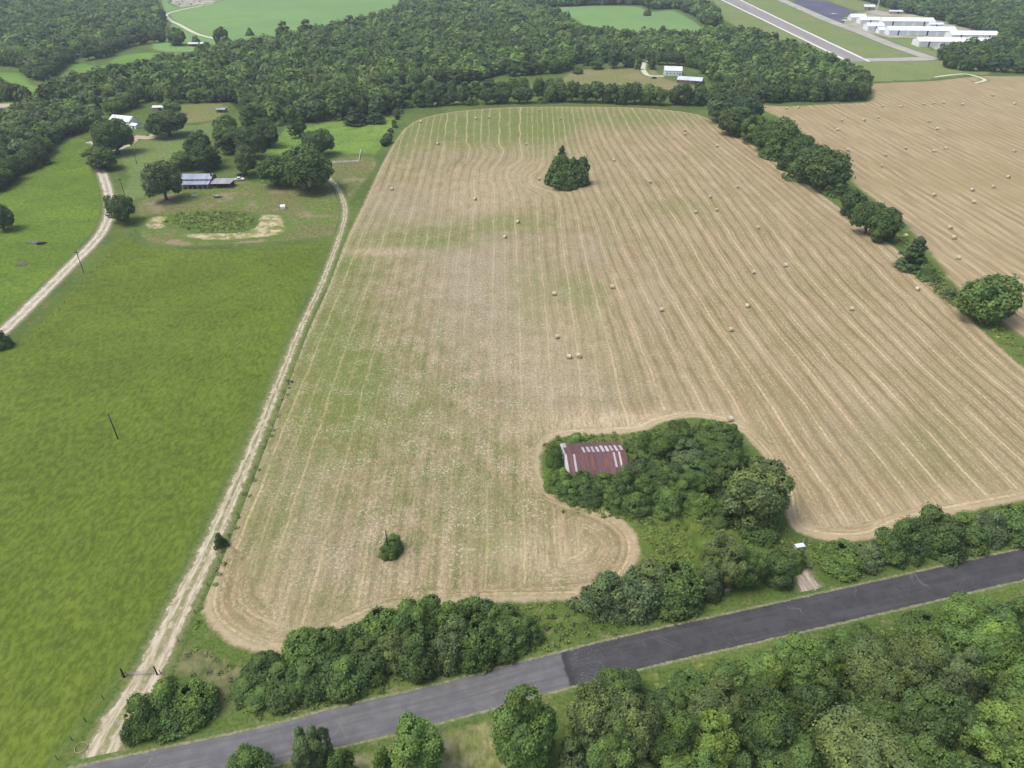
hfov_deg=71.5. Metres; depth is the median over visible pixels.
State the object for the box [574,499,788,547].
weeds
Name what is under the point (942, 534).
shrub
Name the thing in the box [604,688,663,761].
broadleaf tree
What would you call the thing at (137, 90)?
oak tree
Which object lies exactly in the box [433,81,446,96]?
tall tree
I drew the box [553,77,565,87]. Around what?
broadleaf tree
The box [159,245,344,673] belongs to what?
wire fence
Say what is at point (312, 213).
yard
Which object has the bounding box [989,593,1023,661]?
broadleaf tree
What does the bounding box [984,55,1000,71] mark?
tall tree
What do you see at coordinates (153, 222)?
sand bank
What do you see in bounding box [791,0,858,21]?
airport apron
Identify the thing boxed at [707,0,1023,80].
airfield grass
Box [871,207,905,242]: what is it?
broadleaf tree
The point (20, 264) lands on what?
brush pile
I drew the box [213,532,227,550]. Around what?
shrub
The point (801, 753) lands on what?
broadleaf tree
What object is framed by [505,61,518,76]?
broadleaf tree
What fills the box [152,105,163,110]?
metal shed
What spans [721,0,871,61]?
runway
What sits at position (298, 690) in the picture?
shrub
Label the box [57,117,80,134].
oak tree
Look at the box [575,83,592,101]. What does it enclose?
oak tree
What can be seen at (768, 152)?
shrub
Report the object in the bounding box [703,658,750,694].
shrub
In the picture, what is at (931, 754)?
broadleaf tree
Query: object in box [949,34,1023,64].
woodland
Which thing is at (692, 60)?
oak tree
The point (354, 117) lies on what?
cedar tree
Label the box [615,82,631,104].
broadleaf tree
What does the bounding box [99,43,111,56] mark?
oak tree
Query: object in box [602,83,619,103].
broadleaf tree
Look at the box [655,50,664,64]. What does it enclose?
oak tree
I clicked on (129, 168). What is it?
meadow
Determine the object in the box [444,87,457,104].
oak tree
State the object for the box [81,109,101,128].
broadleaf tree
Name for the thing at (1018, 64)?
tall tree
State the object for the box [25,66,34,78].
oak tree
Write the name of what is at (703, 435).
oak tree
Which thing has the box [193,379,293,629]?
weeds
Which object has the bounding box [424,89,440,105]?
oak tree
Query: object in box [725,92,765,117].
oak tree
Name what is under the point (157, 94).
broadleaf tree
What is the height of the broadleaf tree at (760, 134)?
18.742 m
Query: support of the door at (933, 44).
in the hangar at (926, 41)
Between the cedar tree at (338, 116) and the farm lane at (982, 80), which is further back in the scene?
the farm lane at (982, 80)
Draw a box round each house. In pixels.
[0,103,10,108]
[109,114,139,126]
[664,66,682,75]
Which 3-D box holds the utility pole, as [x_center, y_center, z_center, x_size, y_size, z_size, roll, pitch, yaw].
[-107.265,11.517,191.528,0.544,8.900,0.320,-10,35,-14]
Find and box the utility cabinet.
[794,543,805,549]
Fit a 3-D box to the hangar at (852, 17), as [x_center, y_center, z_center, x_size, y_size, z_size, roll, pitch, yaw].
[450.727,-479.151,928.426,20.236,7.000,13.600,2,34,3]
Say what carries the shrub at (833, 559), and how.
on the ground at (728, 599)
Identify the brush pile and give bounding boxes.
[15,262,28,265]
[25,240,37,243]
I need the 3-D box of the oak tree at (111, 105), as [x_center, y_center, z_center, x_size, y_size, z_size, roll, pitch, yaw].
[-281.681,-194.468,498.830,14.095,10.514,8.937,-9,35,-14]
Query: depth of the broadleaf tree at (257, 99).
490.45 m
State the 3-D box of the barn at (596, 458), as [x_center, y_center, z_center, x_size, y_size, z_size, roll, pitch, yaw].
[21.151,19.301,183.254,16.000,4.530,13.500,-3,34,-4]
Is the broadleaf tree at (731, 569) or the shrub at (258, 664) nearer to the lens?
the shrub at (258, 664)
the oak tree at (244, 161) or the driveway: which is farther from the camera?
the oak tree at (244, 161)
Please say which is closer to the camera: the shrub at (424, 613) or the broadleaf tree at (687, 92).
the shrub at (424, 613)
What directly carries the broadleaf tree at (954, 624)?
on the woodland floor at (563, 730)
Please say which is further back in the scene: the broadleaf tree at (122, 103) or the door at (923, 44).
the door at (923, 44)
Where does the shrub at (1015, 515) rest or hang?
on the ground at (728, 599)
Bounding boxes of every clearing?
[175,102,231,124]
[554,66,709,93]
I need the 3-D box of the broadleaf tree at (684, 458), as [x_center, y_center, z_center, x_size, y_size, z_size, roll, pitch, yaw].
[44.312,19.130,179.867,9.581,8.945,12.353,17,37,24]
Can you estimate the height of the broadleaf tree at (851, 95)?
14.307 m
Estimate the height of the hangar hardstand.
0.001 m
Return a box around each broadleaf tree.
[0,51,9,65]
[0,135,18,146]
[0,142,11,155]
[0,159,19,178]
[0,174,5,188]
[7,51,20,66]
[10,155,28,171]
[11,83,33,104]
[16,61,31,72]
[17,126,33,137]
[20,61,35,77]
[29,137,47,152]
[35,128,51,141]
[36,61,55,75]
[41,137,54,153]
[45,128,60,143]
[46,127,62,140]
[47,54,62,69]
[52,51,64,56]
[57,54,66,67]
[68,113,89,131]
[75,105,91,109]
[80,145,117,169]
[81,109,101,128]
[87,45,102,58]
[103,40,113,50]
[107,97,128,111]
[117,38,126,47]
[119,90,136,108]
[136,32,148,43]
[137,83,150,100]
[152,87,163,101]
[156,32,166,41]
[161,86,173,101]
[162,98,181,112]
[165,27,185,45]
[169,151,194,169]
[182,130,211,166]
[186,89,198,102]
[188,143,221,170]
[202,88,217,101]
[210,114,238,132]
[211,126,238,153]
[212,26,227,44]
[215,85,228,101]
[238,101,264,126]
[250,117,278,146]
[252,96,265,104]
[288,723,334,767]
[289,92,301,100]
[379,138,388,145]
[384,135,391,142]
[393,91,405,108]
[393,107,399,114]
[394,112,399,119]
[408,80,420,96]
[410,90,425,106]
[420,79,433,92]
[445,80,457,92]
[488,86,503,103]
[498,86,510,103]
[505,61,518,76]
[506,78,518,93]
[515,77,529,87]
[533,77,543,95]
[543,78,553,93]
[544,84,556,102]
[547,58,559,73]
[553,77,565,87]
[555,86,566,101]
[556,55,567,71]
[566,676,616,750]
[583,715,636,767]
[589,57,604,69]
[595,665,644,706]
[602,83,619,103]
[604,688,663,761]
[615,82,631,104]
[617,758,658,767]
[622,51,636,66]
[632,430,672,461]
[639,83,656,104]
[646,457,684,486]
[647,706,698,766]
[658,418,695,460]
[659,749,718,767]
[669,84,682,104]
[669,438,705,471]
[674,458,714,498]
[677,83,694,104]
[684,52,693,66]
[686,670,746,735]
[687,705,740,767]
[692,82,706,105]
[698,530,748,589]
[699,59,704,73]
[702,440,741,471]
[703,13,718,25]
[703,87,720,104]
[711,72,725,84]
[711,421,743,452]
[717,105,753,136]
[722,455,797,531]
[730,681,797,760]
[737,546,766,587]
[740,114,767,141]
[749,75,758,86]
[752,119,781,148]
[756,729,820,767]
[770,631,836,687]
[776,82,788,101]
[781,133,814,156]
[787,82,798,100]
[796,85,808,100]
[806,84,819,101]
[824,84,836,100]
[829,620,888,675]
[832,73,844,80]
[834,80,849,101]
[839,188,868,218]
[845,73,859,81]
[845,81,857,100]
[859,84,871,98]
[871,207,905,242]
[885,630,951,696]
[895,679,979,749]
[896,732,964,767]
[926,643,987,707]
[927,589,995,660]
[936,43,952,59]
[940,753,997,767]
[942,51,956,66]
[946,54,959,68]
[953,695,1023,767]
[954,45,967,54]
[956,54,970,70]
[961,613,1022,690]
[965,54,979,70]
[975,593,1020,615]
[976,53,991,70]
[985,652,1023,710]
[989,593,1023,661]
[1012,44,1023,51]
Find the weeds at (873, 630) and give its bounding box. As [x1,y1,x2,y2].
[640,598,1012,697]
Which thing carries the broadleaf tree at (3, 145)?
on the woodland floor at (62, 137)
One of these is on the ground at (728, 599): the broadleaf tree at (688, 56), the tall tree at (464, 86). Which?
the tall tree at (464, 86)
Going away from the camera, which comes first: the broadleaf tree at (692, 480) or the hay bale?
the broadleaf tree at (692, 480)
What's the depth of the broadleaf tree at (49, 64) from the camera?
610.44 m
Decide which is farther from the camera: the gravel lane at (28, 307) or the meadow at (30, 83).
the meadow at (30, 83)
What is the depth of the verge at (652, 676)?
135.69 m
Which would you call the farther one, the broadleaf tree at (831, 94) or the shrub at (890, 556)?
the broadleaf tree at (831, 94)
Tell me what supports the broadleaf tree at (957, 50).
on the woodland floor
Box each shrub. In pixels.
[0,330,13,350]
[33,159,42,168]
[42,157,51,164]
[119,691,164,747]
[134,672,190,731]
[150,689,195,744]
[173,677,219,734]
[192,35,199,41]
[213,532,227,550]
[225,742,277,767]
[228,675,257,703]
[238,650,284,687]
[242,682,269,716]
[245,27,253,35]
[262,666,302,717]
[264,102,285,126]
[265,659,295,684]
[280,625,324,667]
[286,676,320,711]
[291,653,344,706]
[301,625,350,667]
[325,652,369,705]
[325,748,358,767]
[332,621,366,656]
[349,634,391,689]
[353,605,397,651]
[371,745,391,767]
[374,630,410,674]
[378,532,402,561]
[382,597,416,642]
[398,631,441,684]
[402,99,413,108]
[405,593,446,642]
[429,613,469,677]
[433,599,470,636]
[436,97,450,105]
[455,594,498,630]
[457,618,499,675]
[464,95,478,105]
[483,620,522,664]
[484,601,521,629]
[508,616,530,657]
[515,614,543,646]
[536,96,546,103]
[542,469,559,493]
[544,153,569,184]
[545,443,562,468]
[550,168,577,190]
[551,478,579,507]
[552,467,572,494]
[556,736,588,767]
[561,432,587,443]
[566,155,590,186]
[569,568,636,626]
[570,468,595,490]
[572,66,583,73]
[576,482,603,510]
[591,470,611,497]
[600,485,623,515]
[610,464,636,499]
[612,558,668,625]
[620,491,651,518]
[621,433,639,453]
[627,454,648,489]
[627,472,662,504]
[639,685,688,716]
[643,8,650,15]
[651,485,683,520]
[651,559,706,624]
[666,473,681,491]
[666,667,709,711]
[668,579,703,621]
[681,492,715,522]
[698,561,722,605]
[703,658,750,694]
[707,466,733,503]
[708,494,733,529]
[726,446,750,478]
[728,745,756,767]
[739,518,780,548]
[740,649,781,689]
[753,662,789,697]
[756,138,785,161]
[762,548,795,591]
[775,147,809,171]
[781,161,810,183]
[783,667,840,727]
[788,548,807,574]
[814,537,867,583]
[815,651,841,692]
[817,175,848,198]
[849,684,904,735]
[852,540,884,574]
[869,525,906,570]
[873,515,926,567]
[894,609,944,640]
[909,502,969,567]
[915,263,939,281]
[941,720,978,758]
[944,287,956,299]
[952,510,991,557]
[972,508,1010,549]
[995,502,1023,549]
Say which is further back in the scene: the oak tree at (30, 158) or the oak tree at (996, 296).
the oak tree at (30, 158)
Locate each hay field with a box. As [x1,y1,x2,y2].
[188,106,1023,666]
[745,74,1023,355]
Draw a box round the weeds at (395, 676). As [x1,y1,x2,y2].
[229,600,653,720]
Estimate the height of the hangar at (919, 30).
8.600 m
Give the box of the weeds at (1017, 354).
[771,146,1023,356]
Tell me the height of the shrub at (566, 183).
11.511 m
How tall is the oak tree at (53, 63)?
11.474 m
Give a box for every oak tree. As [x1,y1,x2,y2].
[0,80,17,102]
[0,156,18,168]
[0,168,14,185]
[0,203,14,229]
[2,51,14,65]
[6,130,25,141]
[13,148,35,168]
[20,142,48,161]
[21,138,42,151]
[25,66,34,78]
[31,67,45,80]
[33,134,49,140]
[38,65,53,78]
[49,60,59,70]
[49,122,71,136]
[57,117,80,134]
[63,51,74,63]
[81,46,92,59]
[89,118,134,153]
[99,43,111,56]
[100,99,121,113]
[102,194,135,223]
[108,39,120,51]
[114,39,123,49]
[119,35,131,46]
[128,35,138,44]
[128,86,143,102]
[139,157,182,199]
[142,109,188,136]
[147,30,158,42]
[148,86,156,98]
[153,52,173,57]
[170,86,183,101]
[196,86,207,98]
[233,125,266,158]
[233,143,256,175]
[254,154,287,186]
[278,142,334,190]
[300,127,334,154]
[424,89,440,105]
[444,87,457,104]
[456,88,469,103]
[479,88,493,103]
[511,87,526,102]
[521,87,533,102]
[565,80,579,101]
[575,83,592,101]
[589,81,603,102]
[627,81,642,103]
[635,47,644,59]
[644,49,654,62]
[652,86,668,104]
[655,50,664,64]
[662,49,674,64]
[673,51,683,65]
[689,56,696,67]
[689,418,724,452]
[694,55,704,69]
[705,91,739,117]
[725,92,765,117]
[757,83,768,99]
[765,116,801,151]
[793,143,855,187]
[808,73,822,80]
[811,702,923,767]
[841,630,907,708]
[848,199,886,233]
[854,80,868,99]
[956,273,1023,321]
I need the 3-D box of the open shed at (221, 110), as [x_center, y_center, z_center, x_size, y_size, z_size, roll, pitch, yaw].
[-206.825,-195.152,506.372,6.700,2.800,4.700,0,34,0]
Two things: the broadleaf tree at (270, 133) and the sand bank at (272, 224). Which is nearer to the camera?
the sand bank at (272, 224)
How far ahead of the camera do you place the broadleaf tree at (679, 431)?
182.62 m
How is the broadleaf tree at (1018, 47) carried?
on the woodland floor
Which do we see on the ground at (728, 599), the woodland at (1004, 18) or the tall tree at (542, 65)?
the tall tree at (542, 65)
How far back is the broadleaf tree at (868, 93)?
539.43 m
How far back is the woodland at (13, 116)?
458.38 m
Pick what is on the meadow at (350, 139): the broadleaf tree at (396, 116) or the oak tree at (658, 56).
the broadleaf tree at (396, 116)
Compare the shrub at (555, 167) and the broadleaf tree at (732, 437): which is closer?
the broadleaf tree at (732, 437)
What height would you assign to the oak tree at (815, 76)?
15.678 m
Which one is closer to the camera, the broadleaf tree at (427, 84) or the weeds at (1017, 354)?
the weeds at (1017, 354)
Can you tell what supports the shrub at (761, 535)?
on the ground at (728, 599)
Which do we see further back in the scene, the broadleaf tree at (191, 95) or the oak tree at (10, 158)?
the broadleaf tree at (191, 95)
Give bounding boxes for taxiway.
[777,0,937,57]
[864,56,939,61]
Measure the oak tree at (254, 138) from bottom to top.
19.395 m
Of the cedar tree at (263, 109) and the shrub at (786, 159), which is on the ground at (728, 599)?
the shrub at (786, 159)
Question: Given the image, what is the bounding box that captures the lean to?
[130,123,140,128]
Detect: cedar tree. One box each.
[261,106,268,123]
[274,104,287,121]
[310,108,320,121]
[321,104,334,120]
[333,100,342,120]
[343,107,368,126]
[363,107,385,124]
[526,58,539,74]
[557,145,566,164]
[583,48,590,65]
[634,53,641,69]
[648,53,655,69]
[893,236,928,273]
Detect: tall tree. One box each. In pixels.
[237,93,249,107]
[274,21,288,37]
[284,108,306,137]
[296,19,312,31]
[386,709,445,767]
[398,84,410,98]
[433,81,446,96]
[458,81,470,92]
[469,81,482,96]
[480,79,495,89]
[488,683,558,767]
[495,81,508,88]
[518,61,530,74]
[537,58,547,73]
[562,53,574,69]
[568,52,577,67]
[608,46,620,67]
[718,83,729,93]
[726,87,740,94]
[748,86,763,99]
[765,87,781,102]
[815,80,828,100]
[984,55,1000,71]
[997,54,1013,71]
[1011,58,1023,72]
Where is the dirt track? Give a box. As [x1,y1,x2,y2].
[66,174,351,767]
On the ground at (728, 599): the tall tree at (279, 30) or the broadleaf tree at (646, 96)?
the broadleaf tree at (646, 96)
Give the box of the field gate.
[125,670,154,674]
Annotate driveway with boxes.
[792,564,826,593]
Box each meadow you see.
[0,52,181,111]
[0,137,114,322]
[109,114,239,200]
[134,0,397,52]
[255,114,404,163]
[560,5,700,33]
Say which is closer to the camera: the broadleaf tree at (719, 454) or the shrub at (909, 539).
the shrub at (909, 539)
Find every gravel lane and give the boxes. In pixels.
[0,141,117,335]
[90,132,164,151]
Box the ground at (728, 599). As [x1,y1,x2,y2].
[0,5,1023,747]
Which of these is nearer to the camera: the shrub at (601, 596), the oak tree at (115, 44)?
the shrub at (601, 596)
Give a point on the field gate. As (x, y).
(137, 671)
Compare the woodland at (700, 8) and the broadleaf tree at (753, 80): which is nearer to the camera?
the broadleaf tree at (753, 80)
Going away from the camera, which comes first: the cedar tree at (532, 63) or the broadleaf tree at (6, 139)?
the broadleaf tree at (6, 139)
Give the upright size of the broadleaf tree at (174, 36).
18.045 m
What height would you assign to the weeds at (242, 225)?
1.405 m
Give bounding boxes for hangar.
[847,14,866,20]
[856,17,879,23]
[863,22,884,30]
[875,27,884,33]
[878,17,935,25]
[884,26,957,35]
[911,37,988,46]
[926,22,943,25]
[944,30,997,37]
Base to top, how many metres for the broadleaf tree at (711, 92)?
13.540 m
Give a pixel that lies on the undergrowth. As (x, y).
(843, 698)
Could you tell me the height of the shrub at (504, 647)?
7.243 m
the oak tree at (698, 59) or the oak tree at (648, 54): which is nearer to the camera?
the oak tree at (698, 59)
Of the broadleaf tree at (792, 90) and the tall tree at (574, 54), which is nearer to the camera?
the broadleaf tree at (792, 90)
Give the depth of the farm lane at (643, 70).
637.82 m
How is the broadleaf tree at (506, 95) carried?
on the ground at (728, 599)
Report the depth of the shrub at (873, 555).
153.92 m
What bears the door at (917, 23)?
in the hangar at (905, 21)
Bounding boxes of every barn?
[188,42,208,46]
[560,441,628,479]
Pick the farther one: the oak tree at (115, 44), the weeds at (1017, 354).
the oak tree at (115, 44)
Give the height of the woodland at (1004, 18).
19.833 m
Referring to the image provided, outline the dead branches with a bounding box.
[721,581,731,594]
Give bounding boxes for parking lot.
[167,0,221,6]
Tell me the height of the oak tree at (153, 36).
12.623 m
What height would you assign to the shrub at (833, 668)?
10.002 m
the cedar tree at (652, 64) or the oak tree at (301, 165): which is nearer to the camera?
the oak tree at (301, 165)
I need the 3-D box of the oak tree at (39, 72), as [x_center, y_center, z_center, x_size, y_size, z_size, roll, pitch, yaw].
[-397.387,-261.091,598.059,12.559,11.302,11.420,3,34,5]
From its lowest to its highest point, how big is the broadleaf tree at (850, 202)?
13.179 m
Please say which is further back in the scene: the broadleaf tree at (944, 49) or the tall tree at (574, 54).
the broadleaf tree at (944, 49)
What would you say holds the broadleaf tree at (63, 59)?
on the woodland floor at (57, 73)
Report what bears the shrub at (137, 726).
on the ground at (728, 599)
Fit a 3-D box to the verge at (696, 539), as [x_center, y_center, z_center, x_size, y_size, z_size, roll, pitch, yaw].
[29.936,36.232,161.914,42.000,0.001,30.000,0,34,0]
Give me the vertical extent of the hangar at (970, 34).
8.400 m
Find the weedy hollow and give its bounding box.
[161,210,259,232]
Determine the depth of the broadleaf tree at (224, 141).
413.13 m
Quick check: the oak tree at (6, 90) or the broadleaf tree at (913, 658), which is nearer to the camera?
the broadleaf tree at (913, 658)
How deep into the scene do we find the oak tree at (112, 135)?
410.18 m
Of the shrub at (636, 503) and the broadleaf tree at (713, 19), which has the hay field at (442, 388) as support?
the shrub at (636, 503)
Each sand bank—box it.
[137,214,170,230]
[175,211,292,241]
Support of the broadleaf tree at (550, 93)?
on the ground at (728, 599)
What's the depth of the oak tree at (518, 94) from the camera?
524.05 m
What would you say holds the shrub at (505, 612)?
on the ground at (728, 599)
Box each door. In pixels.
[884,21,891,25]
[904,22,912,25]
[909,31,916,35]
[915,22,922,25]
[918,31,926,35]
[920,42,927,46]
[928,31,935,35]
[930,42,937,46]
[938,31,945,35]
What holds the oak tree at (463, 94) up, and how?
on the ground at (728, 599)
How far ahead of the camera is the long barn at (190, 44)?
749.36 m
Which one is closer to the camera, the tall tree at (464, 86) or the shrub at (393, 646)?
the shrub at (393, 646)
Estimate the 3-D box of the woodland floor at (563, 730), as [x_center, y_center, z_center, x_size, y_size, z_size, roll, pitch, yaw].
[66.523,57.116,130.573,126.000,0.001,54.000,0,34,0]
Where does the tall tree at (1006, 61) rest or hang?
on the ground at (728, 599)
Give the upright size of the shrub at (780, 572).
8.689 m
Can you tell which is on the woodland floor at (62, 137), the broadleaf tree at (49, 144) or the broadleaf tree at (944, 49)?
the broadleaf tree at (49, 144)
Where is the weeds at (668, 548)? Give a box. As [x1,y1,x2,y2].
[561,505,701,571]
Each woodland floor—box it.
[0,2,169,76]
[5,116,107,183]
[46,55,867,126]
[540,591,1023,767]
[549,2,725,26]
[859,0,982,30]
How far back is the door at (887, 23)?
881.99 m
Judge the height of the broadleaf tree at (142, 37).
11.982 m
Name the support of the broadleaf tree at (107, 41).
on the woodland floor at (57, 73)
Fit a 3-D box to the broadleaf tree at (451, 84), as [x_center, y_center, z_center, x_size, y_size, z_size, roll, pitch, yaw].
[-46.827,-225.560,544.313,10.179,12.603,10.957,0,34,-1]
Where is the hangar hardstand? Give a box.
[840,10,979,50]
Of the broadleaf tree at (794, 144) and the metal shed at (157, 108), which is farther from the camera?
the metal shed at (157, 108)
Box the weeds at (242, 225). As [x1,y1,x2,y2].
[164,210,253,231]
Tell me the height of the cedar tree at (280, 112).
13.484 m
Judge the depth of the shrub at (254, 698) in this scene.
128.11 m
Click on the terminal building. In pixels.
(868, 6)
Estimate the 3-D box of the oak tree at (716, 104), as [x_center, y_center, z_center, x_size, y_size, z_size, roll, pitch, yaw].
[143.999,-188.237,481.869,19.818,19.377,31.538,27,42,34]
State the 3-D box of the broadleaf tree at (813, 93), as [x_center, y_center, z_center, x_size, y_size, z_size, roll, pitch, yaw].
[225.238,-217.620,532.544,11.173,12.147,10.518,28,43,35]
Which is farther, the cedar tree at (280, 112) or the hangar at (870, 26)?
the hangar at (870, 26)
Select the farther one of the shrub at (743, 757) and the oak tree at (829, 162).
the oak tree at (829, 162)
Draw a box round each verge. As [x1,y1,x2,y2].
[172,640,265,737]
[317,694,574,767]
[636,505,734,575]
[640,586,1023,679]
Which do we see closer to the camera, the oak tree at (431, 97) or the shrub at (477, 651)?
the shrub at (477, 651)
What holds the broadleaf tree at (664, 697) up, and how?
on the woodland floor at (563, 730)
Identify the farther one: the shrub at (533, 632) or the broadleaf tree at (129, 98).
the broadleaf tree at (129, 98)
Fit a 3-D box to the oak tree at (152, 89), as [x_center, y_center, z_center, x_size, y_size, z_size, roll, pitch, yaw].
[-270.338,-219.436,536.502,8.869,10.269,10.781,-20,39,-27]
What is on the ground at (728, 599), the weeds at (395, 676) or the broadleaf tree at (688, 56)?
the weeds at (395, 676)
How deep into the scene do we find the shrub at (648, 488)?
170.83 m
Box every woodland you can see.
[0,0,166,66]
[0,94,104,157]
[33,0,871,119]
[524,0,723,23]
[872,0,1023,37]
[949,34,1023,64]
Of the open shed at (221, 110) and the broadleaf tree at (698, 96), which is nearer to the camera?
the open shed at (221, 110)
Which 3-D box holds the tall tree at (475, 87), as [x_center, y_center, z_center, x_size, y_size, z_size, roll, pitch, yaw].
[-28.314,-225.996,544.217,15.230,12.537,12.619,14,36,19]
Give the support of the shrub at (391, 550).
on the hay field at (442, 388)
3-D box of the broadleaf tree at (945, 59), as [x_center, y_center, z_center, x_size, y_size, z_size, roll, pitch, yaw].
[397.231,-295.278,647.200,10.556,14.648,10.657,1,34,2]
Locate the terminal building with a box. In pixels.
[862,4,875,9]
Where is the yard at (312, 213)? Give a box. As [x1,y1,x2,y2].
[121,154,380,248]
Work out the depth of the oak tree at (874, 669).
125.81 m
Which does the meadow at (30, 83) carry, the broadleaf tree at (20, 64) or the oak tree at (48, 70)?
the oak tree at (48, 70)
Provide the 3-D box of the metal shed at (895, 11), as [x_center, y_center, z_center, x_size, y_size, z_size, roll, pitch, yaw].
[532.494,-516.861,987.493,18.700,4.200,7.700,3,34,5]
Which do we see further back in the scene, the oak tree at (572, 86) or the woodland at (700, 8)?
the woodland at (700, 8)
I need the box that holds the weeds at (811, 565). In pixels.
[697,538,1011,577]
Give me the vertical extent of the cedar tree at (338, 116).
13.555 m
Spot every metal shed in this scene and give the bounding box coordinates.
[74,52,83,57]
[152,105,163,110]
[888,10,903,13]
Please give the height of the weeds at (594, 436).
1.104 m
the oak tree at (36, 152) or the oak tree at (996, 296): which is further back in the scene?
the oak tree at (36, 152)
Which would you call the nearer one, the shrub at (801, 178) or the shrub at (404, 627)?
the shrub at (404, 627)
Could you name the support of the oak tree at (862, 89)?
on the hay field at (979, 134)
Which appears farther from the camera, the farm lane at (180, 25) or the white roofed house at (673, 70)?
the farm lane at (180, 25)
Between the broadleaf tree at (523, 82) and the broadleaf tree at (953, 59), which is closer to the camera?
the broadleaf tree at (523, 82)
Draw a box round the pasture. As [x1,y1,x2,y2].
[0,224,330,767]
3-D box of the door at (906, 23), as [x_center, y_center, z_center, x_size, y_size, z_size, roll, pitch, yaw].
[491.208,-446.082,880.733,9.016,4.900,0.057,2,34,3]
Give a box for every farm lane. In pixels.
[165,2,216,38]
[638,60,664,76]
[933,73,989,83]
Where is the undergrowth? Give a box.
[560,627,1013,767]
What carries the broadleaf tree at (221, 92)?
on the woodland floor at (232, 105)
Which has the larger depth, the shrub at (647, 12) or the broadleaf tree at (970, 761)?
the shrub at (647, 12)
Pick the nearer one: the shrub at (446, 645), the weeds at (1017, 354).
the shrub at (446, 645)
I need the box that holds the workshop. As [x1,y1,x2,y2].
[677,76,703,83]
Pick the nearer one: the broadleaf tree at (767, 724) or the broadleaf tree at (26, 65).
the broadleaf tree at (767, 724)
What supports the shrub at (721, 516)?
on the ground at (728, 599)
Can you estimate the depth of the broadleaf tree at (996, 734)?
113.26 m
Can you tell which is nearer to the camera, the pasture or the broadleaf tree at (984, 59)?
the pasture
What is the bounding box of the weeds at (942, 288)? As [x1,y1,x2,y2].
[898,250,990,325]
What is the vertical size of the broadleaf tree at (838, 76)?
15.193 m
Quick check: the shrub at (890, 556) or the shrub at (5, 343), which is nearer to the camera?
the shrub at (890, 556)
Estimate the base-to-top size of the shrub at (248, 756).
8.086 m
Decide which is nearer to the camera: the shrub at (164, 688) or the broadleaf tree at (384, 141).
the shrub at (164, 688)
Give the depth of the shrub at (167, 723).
123.07 m
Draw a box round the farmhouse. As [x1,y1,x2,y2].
[179,173,235,187]
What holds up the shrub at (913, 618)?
on the woodland floor at (563, 730)
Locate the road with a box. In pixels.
[67,546,1023,767]
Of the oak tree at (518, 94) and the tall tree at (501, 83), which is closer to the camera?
the oak tree at (518, 94)
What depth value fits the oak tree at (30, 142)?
402.61 m
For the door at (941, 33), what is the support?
in the hangar at (919, 30)
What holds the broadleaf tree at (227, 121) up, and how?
on the ground at (728, 599)
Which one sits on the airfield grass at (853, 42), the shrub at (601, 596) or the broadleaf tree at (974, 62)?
the broadleaf tree at (974, 62)
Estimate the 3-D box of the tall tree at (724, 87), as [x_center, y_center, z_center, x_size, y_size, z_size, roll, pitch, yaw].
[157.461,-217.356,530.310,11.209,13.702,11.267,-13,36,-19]
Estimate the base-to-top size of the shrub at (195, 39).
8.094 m
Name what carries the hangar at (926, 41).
on the hangar hardstand
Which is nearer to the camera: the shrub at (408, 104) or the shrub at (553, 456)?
the shrub at (553, 456)
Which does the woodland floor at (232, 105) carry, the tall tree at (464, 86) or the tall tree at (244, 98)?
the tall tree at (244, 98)
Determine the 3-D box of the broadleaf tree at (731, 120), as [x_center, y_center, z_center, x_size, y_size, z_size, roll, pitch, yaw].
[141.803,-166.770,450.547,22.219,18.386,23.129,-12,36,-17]
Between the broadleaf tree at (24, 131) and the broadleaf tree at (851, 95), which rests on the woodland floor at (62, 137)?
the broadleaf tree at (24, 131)
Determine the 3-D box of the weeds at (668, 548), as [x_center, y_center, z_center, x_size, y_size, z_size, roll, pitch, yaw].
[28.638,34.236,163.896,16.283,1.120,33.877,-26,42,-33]
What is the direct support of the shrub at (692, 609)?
on the ground at (728, 599)
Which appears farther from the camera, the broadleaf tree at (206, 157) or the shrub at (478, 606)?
the broadleaf tree at (206, 157)
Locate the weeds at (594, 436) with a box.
[541,427,660,456]
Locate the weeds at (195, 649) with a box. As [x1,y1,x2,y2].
[184,646,236,708]
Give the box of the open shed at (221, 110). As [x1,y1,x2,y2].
[216,108,226,112]
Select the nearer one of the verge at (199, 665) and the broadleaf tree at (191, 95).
the verge at (199, 665)
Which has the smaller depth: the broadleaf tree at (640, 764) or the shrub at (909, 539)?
the broadleaf tree at (640, 764)
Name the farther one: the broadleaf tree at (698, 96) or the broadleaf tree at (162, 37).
the broadleaf tree at (162, 37)
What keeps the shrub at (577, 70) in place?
on the ground at (728, 599)
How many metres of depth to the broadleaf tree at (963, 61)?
632.95 m
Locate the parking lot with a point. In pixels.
(187, 2)
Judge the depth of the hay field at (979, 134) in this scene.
410.60 m
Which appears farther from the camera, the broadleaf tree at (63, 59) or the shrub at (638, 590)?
the broadleaf tree at (63, 59)
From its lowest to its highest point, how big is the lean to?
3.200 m
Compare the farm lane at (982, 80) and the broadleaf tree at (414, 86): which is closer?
the broadleaf tree at (414, 86)

